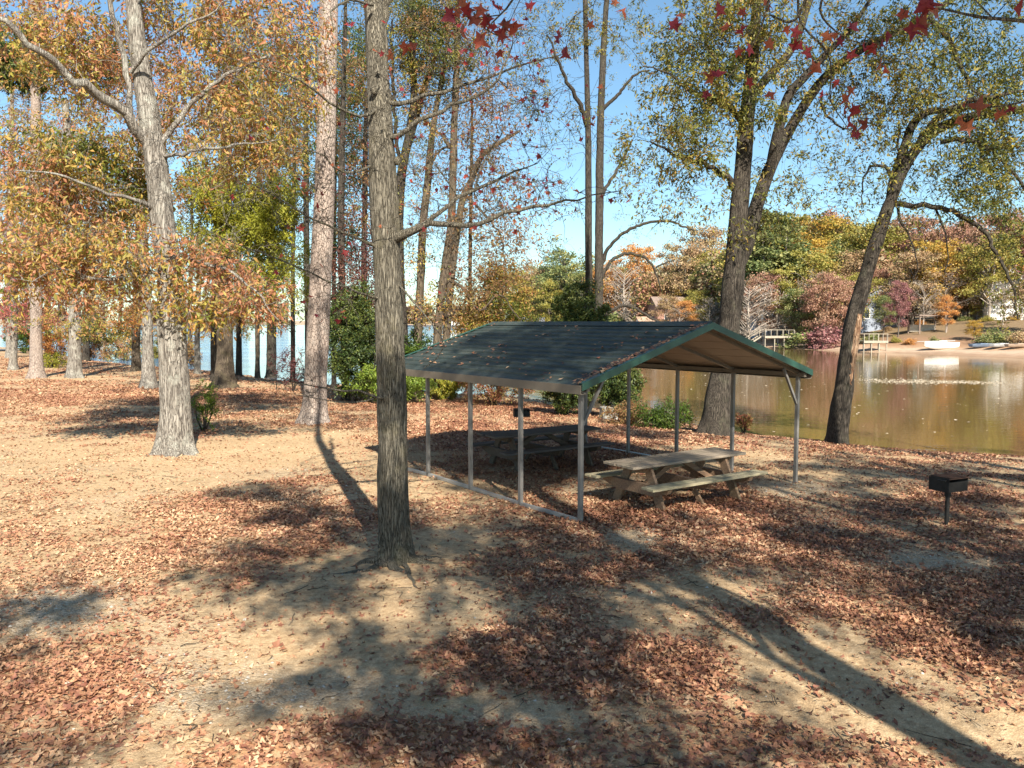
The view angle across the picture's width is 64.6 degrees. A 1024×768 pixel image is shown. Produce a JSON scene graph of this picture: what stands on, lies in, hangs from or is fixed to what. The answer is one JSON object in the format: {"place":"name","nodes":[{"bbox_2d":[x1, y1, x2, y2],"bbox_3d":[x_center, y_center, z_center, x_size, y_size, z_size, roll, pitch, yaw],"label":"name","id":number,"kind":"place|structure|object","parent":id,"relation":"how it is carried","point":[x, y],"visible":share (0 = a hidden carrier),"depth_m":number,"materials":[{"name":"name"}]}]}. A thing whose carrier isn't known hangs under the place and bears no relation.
{"place":"outdoors","nodes":[
{"label":"outdoors","id":0,"kind":"place"},
{"bbox_2d":[0,316,1023,767],"bbox_3d":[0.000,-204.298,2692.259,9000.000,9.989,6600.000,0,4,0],"label":"ground","id":1,"kind":"structure","parent":0,"point":[942,724],"depth_m":8.54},
{"bbox_2d":[0,90,54,357],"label":"grove tree","id":2,"kind":"object","parent":1,"relation":"on","point":[8,325],"visible":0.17,"depth_m":70.37,"materials":[{"name":"orange plant"}]},
{"bbox_2d":[0,124,85,369],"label":"maple tree","id":3,"kind":"object","parent":1,"relation":"on","point":[13,357],"visible":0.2,"depth_m":52.14,"materials":[{"name":"orange plant"}]},
{"bbox_2d":[26,316,68,357],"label":"thicket","id":4,"kind":"object","parent":1,"relation":"on","point":[47,340],"visible":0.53,"depth_m":75.51,"materials":[{"name":"orange plant"}]},
{"bbox_2d":[43,349,67,367],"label":"shrub","id":5,"kind":"object","parent":1,"relation":"on","point":[56,356],"visible":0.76,"depth_m":54.73,"materials":[{"name":"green plant"}]},
{"bbox_2d":[0,0,123,378],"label":"oak tree","id":6,"kind":"object","parent":1,"relation":"on","point":[76,325],"visible":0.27,"depth_m":44.48,"materials":[{"name":"orange plant"}]},
{"bbox_2d":[0,0,130,378],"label":"pine tree","id":7,"kind":"object","parent":1,"relation":"on","point":[36,367],"visible":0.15,"depth_m":43.68,"materials":[{"name":"brown plant"}]},
{"bbox_2d":[56,225,119,360],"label":"grove tree","id":8,"kind":"object","parent":1,"relation":"on","point":[86,352],"visible":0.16,"depth_m":72.28,"materials":[{"name":"orange plant"}]},
{"bbox_2d":[66,324,117,359],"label":"thicket","id":9,"kind":"object","parent":1,"relation":"on","point":[98,349],"visible":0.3,"depth_m":74.09,"materials":[{"name":"orange plant"}]},
{"bbox_2d":[62,205,156,370],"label":"grove tree","id":10,"kind":"object","parent":1,"relation":"on","point":[136,360],"visible":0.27,"depth_m":52.49,"materials":[{"name":"orange plant"}]},
{"bbox_2d":[100,328,141,360],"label":"thicket","id":11,"kind":"object","parent":1,"relation":"on","point":[124,347],"visible":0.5,"depth_m":84.09,"materials":[{"name":"yellow plant"}]},
{"bbox_2d":[40,8,215,388],"bbox_3d":[-17.060,-8.143,37.017,8.348,17.401,4.800,0,4,0],"label":"maple tree","id":12,"kind":"object","parent":1,"relation":"on","point":[148,379],"visible":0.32,"depth_m":37.09,"materials":[{"name":"orange plant"}]},
{"bbox_2d":[0,0,354,457],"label":"oak tree","id":13,"kind":"object","parent":1,"relation":"on","point":[174,437],"visible":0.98,"depth_m":18.36,"materials":[{"name":"orange plant"}]},
{"bbox_2d":[190,378,221,431],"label":"shrub","id":14,"kind":"object","parent":1,"relation":"on","point":[208,406],"visible":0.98,"depth_m":22.80,"materials":[{"name":"green plant"}]},
{"bbox_2d":[195,201,216,380],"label":"grove tree","id":15,"kind":"object","parent":1,"relation":"on","point":[213,349],"visible":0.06,"depth_m":43.96,"materials":[{"name":"brown plant"}]},
{"bbox_2d":[184,221,253,373],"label":"grove tree","id":16,"kind":"object","parent":1,"relation":"on","point":[197,364],"visible":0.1,"depth_m":51.51,"materials":[{"name":"orange plant"}]},
{"bbox_2d":[165,0,316,377],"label":"oak tree","id":17,"kind":"object","parent":1,"relation":"on","point":[271,344],"visible":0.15,"depth_m":58.13,"materials":[{"name":"brown plant"}]},
{"bbox_2d":[171,40,313,388],"bbox_3d":[-12.842,-7.685,38.089,7.317,16.493,5.123,0,4,0],"label":"willow oak","id":18,"kind":"object","parent":1,"relation":"on","point":[224,377],"visible":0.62,"depth_m":37.44,"materials":[{"name":"green plant"}]},
{"bbox_2d":[193,2,301,375],"bbox_3d":[-16.711,-11.918,51.186,6.757,23.580,5.908,0,4,0],"label":"grove tree","id":19,"kind":"object","parent":1,"relation":"on","point":[238,369],"visible":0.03,"depth_m":51.77,"materials":[{"name":"brown plant"}]},
{"bbox_2d":[232,3,318,377],"bbox_3d":[-14.354,-11.627,50.269,6.228,23.255,5.823,0,4,0],"label":"grove tree","id":20,"kind":"object","parent":1,"relation":"on","point":[257,355],"visible":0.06,"depth_m":50.30,"materials":[{"name":"beige plant"}]},
{"bbox_2d":[266,345,305,390],"bbox_3d":[-9.958,-0.646,36.801,2.089,2.289,2.084,-4,6,-42],"label":"brush thicket","id":21,"kind":"object","parent":1,"relation":"on","point":[294,366],"visible":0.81,"depth_m":36.64,"materials":[{"name":"grey plant"}]},
{"bbox_2d":[249,53,347,382],"bbox_3d":[-12.176,-9.344,46.243,4.934,19.194,5.249,3,5,32],"label":"grove tree","id":22,"kind":"object","parent":1,"relation":"on","point":[293,331],"visible":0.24,"depth_m":46.25,"materials":[{"name":"brown plant"}]},
{"bbox_2d":[258,15,366,381],"bbox_3d":[-11.168,-10.368,47.345,7.339,21.320,4.330,0,4,0],"label":"oak tree","id":23,"kind":"object","parent":1,"relation":"on","point":[306,219],"visible":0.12,"depth_m":47.18,"materials":[{"name":"brown plant"}]},
{"bbox_2d":[294,0,337,425],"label":"pine tree","id":24,"kind":"object","parent":1,"relation":"on","point":[317,348],"visible":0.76,"depth_m":24.23,"materials":[{"name":"brown plant"}]},
{"bbox_2d":[296,27,373,387],"bbox_3d":[-8.114,-8.380,39.363,4.136,17.974,5.436,0,4,0],"label":"grove tree","id":25,"kind":"object","parent":1,"relation":"on","point":[333,380],"visible":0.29,"depth_m":38.96,"materials":[{"name":"brown plant"}]},
{"bbox_2d":[311,0,374,400],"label":"dark leaved tree","id":26,"kind":"object","parent":1,"relation":"on","point":[341,275],"visible":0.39,"depth_m":31.30,"materials":[{"name":"brown plant"}]},
{"bbox_2d":[327,275,375,401],"bbox_3d":[-5.889,-1.662,30.881,2.803,5.022,2.858,3,5,35],"label":"holly bush","id":27,"kind":"object","parent":1,"relation":"on","point":[360,348],"visible":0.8,"depth_m":30.13,"materials":[{"name":"green plant"}]},
{"bbox_2d":[333,30,407,391],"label":"grove tree","id":28,"kind":"object","parent":1,"relation":"on","point":[363,182],"visible":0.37,"depth_m":35.83,"materials":[{"name":"brown plant"}]},
{"bbox_2d":[339,361,440,401],"bbox_3d":[-4.671,-0.033,30.772,3.639,1.998,2.694,-2,5,-21],"label":"holly bush","id":29,"kind":"object","parent":1,"relation":"on","point":[369,374],"visible":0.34,"depth_m":30.33,"materials":[{"name":"green plant"}]},
{"bbox_2d":[295,0,495,399],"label":"oak tree","id":30,"kind":"object","parent":1,"relation":"on","point":[412,6],"visible":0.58,"depth_m":31.75,"materials":[{"name":"brown plant"}]},
{"bbox_2d":[179,0,629,587],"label":"sweetgum tree","id":31,"kind":"object","parent":1,"relation":"on","point":[395,550],"visible":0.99,"depth_m":10.06,"materials":[{"name":"brown plant"}]},
{"bbox_2d":[404,320,432,394],"bbox_3d":[-3.923,-0.941,32.872,1.963,3.419,2.329,-2,5,-25],"label":"holly bush","id":32,"kind":"object","parent":1,"relation":"on","point":[413,347],"visible":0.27,"depth_m":32.64,"materials":[{"name":"green plant"}]},
{"bbox_2d":[392,0,468,399],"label":"oak tree","id":33,"kind":"object","parent":1,"relation":"on","point":[420,300],"visible":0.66,"depth_m":32.29,"materials":[{"name":"beige plant"}]},
{"bbox_2d":[423,378,462,399],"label":"cedar bush","id":34,"kind":"object","parent":1,"relation":"on","point":[450,389],"visible":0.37,"depth_m":32.62,"materials":[{"name":"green plant"}]},
{"bbox_2d":[446,307,487,395],"bbox_3d":[-1.789,-1.259,33.562,2.490,4.086,2.727,0,4,0],"label":"shore shrub","id":35,"kind":"object","parent":1,"relation":"on","point":[461,322],"visible":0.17,"depth_m":33.31,"materials":[{"name":"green plant"}]},
{"bbox_2d":[389,0,559,399],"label":"oak tree","id":36,"kind":"object","parent":1,"relation":"on","point":[446,270],"visible":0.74,"depth_m":32.35,"materials":[{"name":"beige plant"}]},
{"bbox_2d":[0,303,969,323],"bbox_3d":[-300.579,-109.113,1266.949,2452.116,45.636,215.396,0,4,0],"label":"distant treeline","id":37,"kind":"object","parent":1,"relation":"on","point":[285,317],"visible":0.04,"depth_m":1236.18,"materials":[{"name":"plant"}]},
{"bbox_2d":[455,381,535,406],"bbox_3d":[-0.596,-0.299,31.121,3.476,2.526,2.952,0,4,0],"label":"brush thicket","id":38,"kind":"object","parent":1,"relation":"on","point":[492,396],"visible":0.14,"depth_m":30.79,"materials":[{"name":"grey plant"}]},
{"bbox_2d":[427,51,571,397],"bbox_3d":[-0.507,-6.566,34.546,6.342,15.102,4.616,0,4,0],"label":"grove tree","id":39,"kind":"object","parent":1,"relation":"on","point":[469,269],"visible":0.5,"depth_m":34.33,"materials":[{"name":"orange plant"}]},
{"bbox_2d":[454,252,547,399],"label":"shore tree","id":40,"kind":"object","parent":1,"relation":"on","point":[526,304],"visible":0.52,"depth_m":33.92,"materials":[{"name":"orange plant"}]},
{"bbox_2d":[0,458,1022,767],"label":"pebbles","id":41,"kind":"object","parent":1,"relation":"on","point":[424,582],"visible":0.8,"depth_m":8.35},
{"bbox_2d":[0,356,1023,767],"bbox_3d":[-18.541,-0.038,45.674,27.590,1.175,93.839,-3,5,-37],"label":"leaf litter","id":42,"kind":"object","parent":1,"relation":"on","point":[788,554],"visible":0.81,"depth_m":9.68,"materials":[{"name":"plant"}]},
{"bbox_2d":[466,424,614,471],"bbox_3d":[0.618,1.393,17.506,2.775,0.797,1.682,-3,5,-32],"label":"picnic table","id":43,"kind":"object","parent":1,"relation":"on","point":[495,451],"visible":0.87,"depth_m":17.31,"materials":[{"name":"wood"}]},
{"bbox_2d":[527,278,569,320],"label":"autumn tree","id":44,"kind":"object","parent":1,"relation":"on","point":[541,295],"visible":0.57,"depth_m":240.86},
{"bbox_2d":[484,0,621,407],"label":"oak tree","id":45,"kind":"object","parent":1,"relation":"on","point":[587,115],"visible":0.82,"depth_m":35.46,"materials":[{"name":"brown plant"}]},
{"bbox_2d":[526,245,594,316],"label":"autumn tree","id":46,"kind":"object","parent":1,"relation":"on","point":[563,263],"visible":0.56,"depth_m":244.22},
{"bbox_2d":[540,387,594,414],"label":"cedar bush","id":47,"kind":"object","parent":1,"relation":"on","point":[567,400],"visible":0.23,"depth_m":28.17,"materials":[{"name":"green plant"}]},
{"bbox_2d":[550,279,611,400],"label":"cedar tree","id":48,"kind":"object","parent":1,"relation":"on","point":[575,309],"visible":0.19,"depth_m":31.88,"materials":[{"name":"green plant"}]},
{"bbox_2d":[577,259,623,313],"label":"autumn tree","id":49,"kind":"object","parent":1,"relation":"on","point":[608,287],"visible":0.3,"depth_m":233.81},
{"bbox_2d":[405,321,812,522],"bbox_3d":[1.459,0.369,16.394,5.854,3.262,6.524,-3,5,-36],"label":"picnic shelter","id":50,"kind":"object","parent":1,"relation":"on","point":[710,347],"visible":0.93,"depth_m":15.00,"materials":[{"name":"grey metal"}]},
{"bbox_2d":[410,322,804,383],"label":"roof leaves","id":51,"kind":"object","parent":50,"relation":"on","point":[621,361],"visible":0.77,"depth_m":13.17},
{"bbox_2d":[595,368,647,408],"bbox_3d":[3.693,0.082,28.201,1.900,2.506,2.232,3,5,33],"label":"cedar bush","id":52,"kind":"object","parent":1,"relation":"on","point":[613,391],"visible":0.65,"depth_m":27.66,"materials":[{"name":"green plant"}]},
{"bbox_2d":[597,399,653,424],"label":"brush thicket","id":53,"kind":"object","parent":1,"relation":"on","point":[617,411],"visible":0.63,"depth_m":26.34,"materials":[{"name":"beige plant"}]},
{"bbox_2d":[593,261,659,318],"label":"bare tree","id":54,"kind":"object","parent":1,"relation":"on","point":[624,312],"visible":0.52,"depth_m":220.30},
{"bbox_2d":[608,242,660,312],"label":"autumn tree","id":55,"kind":"object","parent":1,"relation":"on","point":[641,250],"visible":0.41,"depth_m":227.52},
{"bbox_2d":[571,0,700,320],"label":"oak tree","id":56,"kind":"object","parent":1,"relation":"on","point":[600,260],"visible":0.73,"depth_m":60.08,"materials":[{"name":"brown plant"}]},
{"bbox_2d":[630,393,697,429],"bbox_3d":[4.763,0.955,25.450,2.166,1.433,1.460,0,4,0],"label":"brush thicket","id":57,"kind":"object","parent":1,"relation":"on","point":[661,417],"visible":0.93,"depth_m":25.22,"materials":[{"name":"green plant"}]},
{"bbox_2d":[648,294,685,320],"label":"autumn tree","id":58,"kind":"object","parent":1,"relation":"on","point":[664,305],"visible":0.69,"depth_m":183.87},
{"bbox_2d":[585,447,767,511],"bbox_3d":[2.878,1.663,14.146,2.775,0.797,1.682,-3,5,-34],"label":"picnic table","id":59,"kind":"object","parent":1,"relation":"on","point":[654,468],"visible":0.94,"depth_m":13.92,"materials":[{"name":"wood"}]},
{"bbox_2d":[640,240,714,296],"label":"autumn tree","id":60,"kind":"object","parent":1,"relation":"on","point":[683,267],"visible":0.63,"depth_m":200.05,"materials":[{"name":"plant"}]},
{"bbox_2d":[645,297,718,323],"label":"lake house","id":61,"kind":"structure","parent":1,"relation":"on","point":[653,301],"depth_m":196.33,"materials":[{"name":"brick"}]},
{"bbox_2d":[668,300,699,320],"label":"autumn tree","id":62,"kind":"object","parent":1,"relation":"on","point":[688,304],"visible":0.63,"depth_m":178.34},
{"bbox_2d":[679,289,715,320],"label":"autumn tree","id":63,"kind":"object","parent":1,"relation":"on","point":[698,295],"visible":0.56,"depth_m":182.32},
{"bbox_2d":[671,222,725,291],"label":"autumn tree","id":64,"kind":"object","parent":1,"relation":"on","point":[712,237],"visible":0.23,"depth_m":210.57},
{"bbox_2d":[386,0,1023,139],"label":"sweetgum tree","id":65,"kind":"object","parent":1,"relation":"on","point":[924,7],"visible":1,"depth_m":5.04,"materials":[{"name":"red plant"}]},
{"bbox_2d":[735,412,753,433],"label":"shrub","id":66,"kind":"object","parent":1,"relation":"on","point":[745,422],"visible":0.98,"depth_m":25.31,"materials":[{"name":"beige plant"}]},
{"bbox_2d":[706,235,791,312],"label":"autumn tree","id":67,"kind":"object","parent":1,"relation":"on","point":[721,262],"visible":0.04,"depth_m":154.09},
{"bbox_2d":[714,279,793,338],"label":"bare tree","id":68,"kind":"object","parent":1,"relation":"on","point":[748,331],"visible":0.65,"depth_m":126.96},
{"bbox_2d":[560,244,962,323],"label":"autumn wood","id":69,"kind":"object","parent":1,"relation":"on","point":[638,292],"visible":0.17,"depth_m":200.08,"materials":[{"name":"plant"}]},
{"bbox_2d":[740,270,790,343],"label":"autumn tree","id":70,"kind":"object","parent":1,"relation":"on","point":[751,284],"visible":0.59,"depth_m":131.55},
{"bbox_2d":[744,232,794,341],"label":"pine tree","id":71,"kind":"object","parent":1,"relation":"on","point":[759,264],"visible":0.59,"depth_m":137.41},
{"bbox_2d":[749,209,805,262],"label":"pine tree","id":72,"kind":"object","parent":1,"relation":"on","point":[774,215],"visible":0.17,"depth_m":147.13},
{"bbox_2d":[764,269,795,343],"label":"pine tree","id":73,"kind":"object","parent":1,"relation":"on","point":[781,273],"visible":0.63,"depth_m":130.60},
{"bbox_2d":[745,294,827,337],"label":"lake house","id":74,"kind":"structure","parent":1,"relation":"on","point":[770,333],"depth_m":142.11,"materials":[{"name":"white"}]},
{"bbox_2d":[762,224,816,333],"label":"pine tree","id":75,"kind":"object","parent":1,"relation":"on","point":[789,246],"visible":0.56,"depth_m":138.54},
{"bbox_2d":[772,286,818,340],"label":"autumn tree","id":76,"kind":"object","parent":1,"relation":"on","point":[790,300],"visible":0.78,"depth_m":126.93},
{"bbox_2d":[775,329,825,348],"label":"shrub","id":77,"kind":"object","parent":1,"relation":"on","point":[797,338],"visible":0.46,"depth_m":121.33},
{"bbox_2d":[768,232,840,287],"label":"autumn tree","id":78,"kind":"object","parent":1,"relation":"on","point":[814,242],"visible":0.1,"depth_m":146.64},
{"bbox_2d":[780,247,845,316],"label":"autumn tree","id":79,"kind":"object","parent":1,"relation":"on","point":[813,260],"visible":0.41,"depth_m":135.14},
{"bbox_2d":[603,0,1023,435],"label":"oak tree","id":80,"kind":"object","parent":1,"relation":"on","point":[744,225],"visible":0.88,"depth_m":23.25,"materials":[{"name":"green plant"}]},
{"bbox_2d":[779,213,862,264],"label":"autumn tree","id":81,"kind":"object","parent":1,"relation":"on","point":[835,222],"visible":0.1,"depth_m":154.42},
{"bbox_2d":[801,323,842,349],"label":"shrub","id":82,"kind":"object","parent":1,"relation":"on","point":[826,337],"visible":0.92,"depth_m":116.99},
{"bbox_2d":[796,271,852,342],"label":"autumn tree","id":83,"kind":"object","parent":1,"relation":"on","point":[826,290],"visible":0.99,"depth_m":120.17,"materials":[{"name":"plant"}]},
{"bbox_2d":[809,236,861,280],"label":"autumn tree","id":84,"kind":"object","parent":1,"relation":"on","point":[837,245],"visible":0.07,"depth_m":148.59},
{"bbox_2d":[825,279,871,329],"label":"autumn tree","id":85,"kind":"object","parent":1,"relation":"on","point":[846,302],"visible":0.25,"depth_m":122.57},
{"bbox_2d":[812,272,889,319],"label":"autumn tree","id":86,"kind":"object","parent":1,"relation":"on","point":[854,277],"visible":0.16,"depth_m":128.70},
{"bbox_2d":[828,247,892,284],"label":"autumn tree","id":87,"kind":"object","parent":1,"relation":"on","point":[844,269],"visible":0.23,"depth_m":136.02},
{"bbox_2d":[829,285,908,333],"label":"lake house","id":88,"kind":"structure","parent":1,"relation":"on","point":[869,323],"depth_m":129.88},
{"bbox_2d":[819,226,920,280],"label":"autumn tree","id":89,"kind":"object","parent":1,"relation":"on","point":[893,236],"visible":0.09,"depth_m":146.49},
{"bbox_2d":[838,218,911,280],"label":"autumn tree","id":90,"kind":"object","parent":1,"relation":"on","point":[873,225],"visible":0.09,"depth_m":146.26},
{"bbox_2d":[870,295,896,333],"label":"autumn tree","id":91,"kind":"object","parent":1,"relation":"on","point":[883,298],"visible":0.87,"depth_m":124.32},
{"bbox_2d":[881,279,919,336],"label":"autumn tree","id":92,"kind":"object","parent":1,"relation":"on","point":[900,298],"visible":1,"depth_m":117.98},
{"bbox_2d":[878,249,945,324],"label":"autumn tree","id":93,"kind":"object","parent":1,"relation":"on","point":[909,262],"visible":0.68,"depth_m":126.15,"materials":[{"name":"plant"}]},
{"bbox_2d":[802,38,1023,443],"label":"waterside tree","id":94,"kind":"object","parent":1,"relation":"on","point":[837,430],"visible":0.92,"depth_m":23.33,"materials":[{"name":"green plant"}]},
{"bbox_2d":[884,212,948,319],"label":"autumn tree","id":95,"kind":"object","parent":1,"relation":"on","point":[912,229],"visible":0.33,"depth_m":145.53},
{"bbox_2d":[908,278,943,324],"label":"bare tree","id":96,"kind":"object","parent":1,"relation":"on","point":[924,303],"visible":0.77,"depth_m":124.17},
{"bbox_2d":[907,315,948,333],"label":"shelter","id":97,"kind":"object","parent":1,"relation":"on","point":[919,327],"visible":0.84,"depth_m":119.82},
{"bbox_2d":[917,340,959,349],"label":"boat","id":98,"kind":"object","parent":1,"relation":"on","point":[936,345],"visible":0.96,"depth_m":104.40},
{"bbox_2d":[904,237,979,321],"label":"autumn tree","id":99,"kind":"object","parent":1,"relation":"on","point":[951,247],"visible":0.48,"depth_m":126.78,"materials":[{"name":"plant"}]},
{"bbox_2d":[931,294,960,332],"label":"autumn tree","id":100,"kind":"object","parent":1,"relation":"on","point":[947,310],"visible":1,"depth_m":116.08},
{"bbox_2d":[910,216,985,319],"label":"autumn tree","id":101,"kind":"object","parent":1,"relation":"on","point":[949,230],"visible":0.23,"depth_m":138.13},
{"bbox_2d":[928,473,970,525],"bbox_3d":[6.570,1.852,12.203,0.594,0.959,0.357,-2,5,-26],"label":"park grill","id":102,"kind":"object","parent":1,"relation":"on","point":[947,484],"visible":0.96,"depth_m":12.12,"materials":[{"name":"black metal"}]},
{"bbox_2d":[926,265,984,317],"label":"bare tree","id":103,"kind":"object","parent":1,"relation":"on","point":[948,286],"visible":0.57,"depth_m":125.19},
{"bbox_2d":[951,205,1023,271],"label":"autumn tree","id":104,"kind":"object","parent":1,"relation":"on","point":[978,232],"visible":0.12,"depth_m":129.68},
{"bbox_2d":[952,232,1023,316],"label":"autumn tree","id":105,"kind":"object","parent":1,"relation":"on","point":[992,276],"visible":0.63,"depth_m":122.46,"materials":[{"name":"plant"}]},
{"bbox_2d":[971,326,1020,343],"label":"shrub","id":106,"kind":"object","parent":1,"relation":"on","point":[993,338],"visible":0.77,"depth_m":104.24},
{"bbox_2d":[970,264,1023,319],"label":"lake house","id":107,"kind":"structure","parent":1,"relation":"on","point":[986,308],"depth_m":123.74,"materials":[{"name":"white glass"}]},
{"bbox_2d":[0,325,1023,455],"bbox_3d":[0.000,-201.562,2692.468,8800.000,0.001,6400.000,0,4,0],"label":"water","id":108,"kind":"structure","parent":0,"point":[920,416],"depth_m":44.81,"materials":[{"name":"liquid"}]},
{"bbox_2d":[656,358,1017,433],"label":"floating leaves","id":109,"kind":"object","parent":108,"relation":"on","point":[911,381],"visible":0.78,"depth_m":54.34,"materials":[{"name":"beige plant"}]},
{"bbox_2d":[0,0,1023,320],"label":"sky","id":110,"kind":"structure","parent":0,"point":[574,229],"materials":[{"name":"blue"}]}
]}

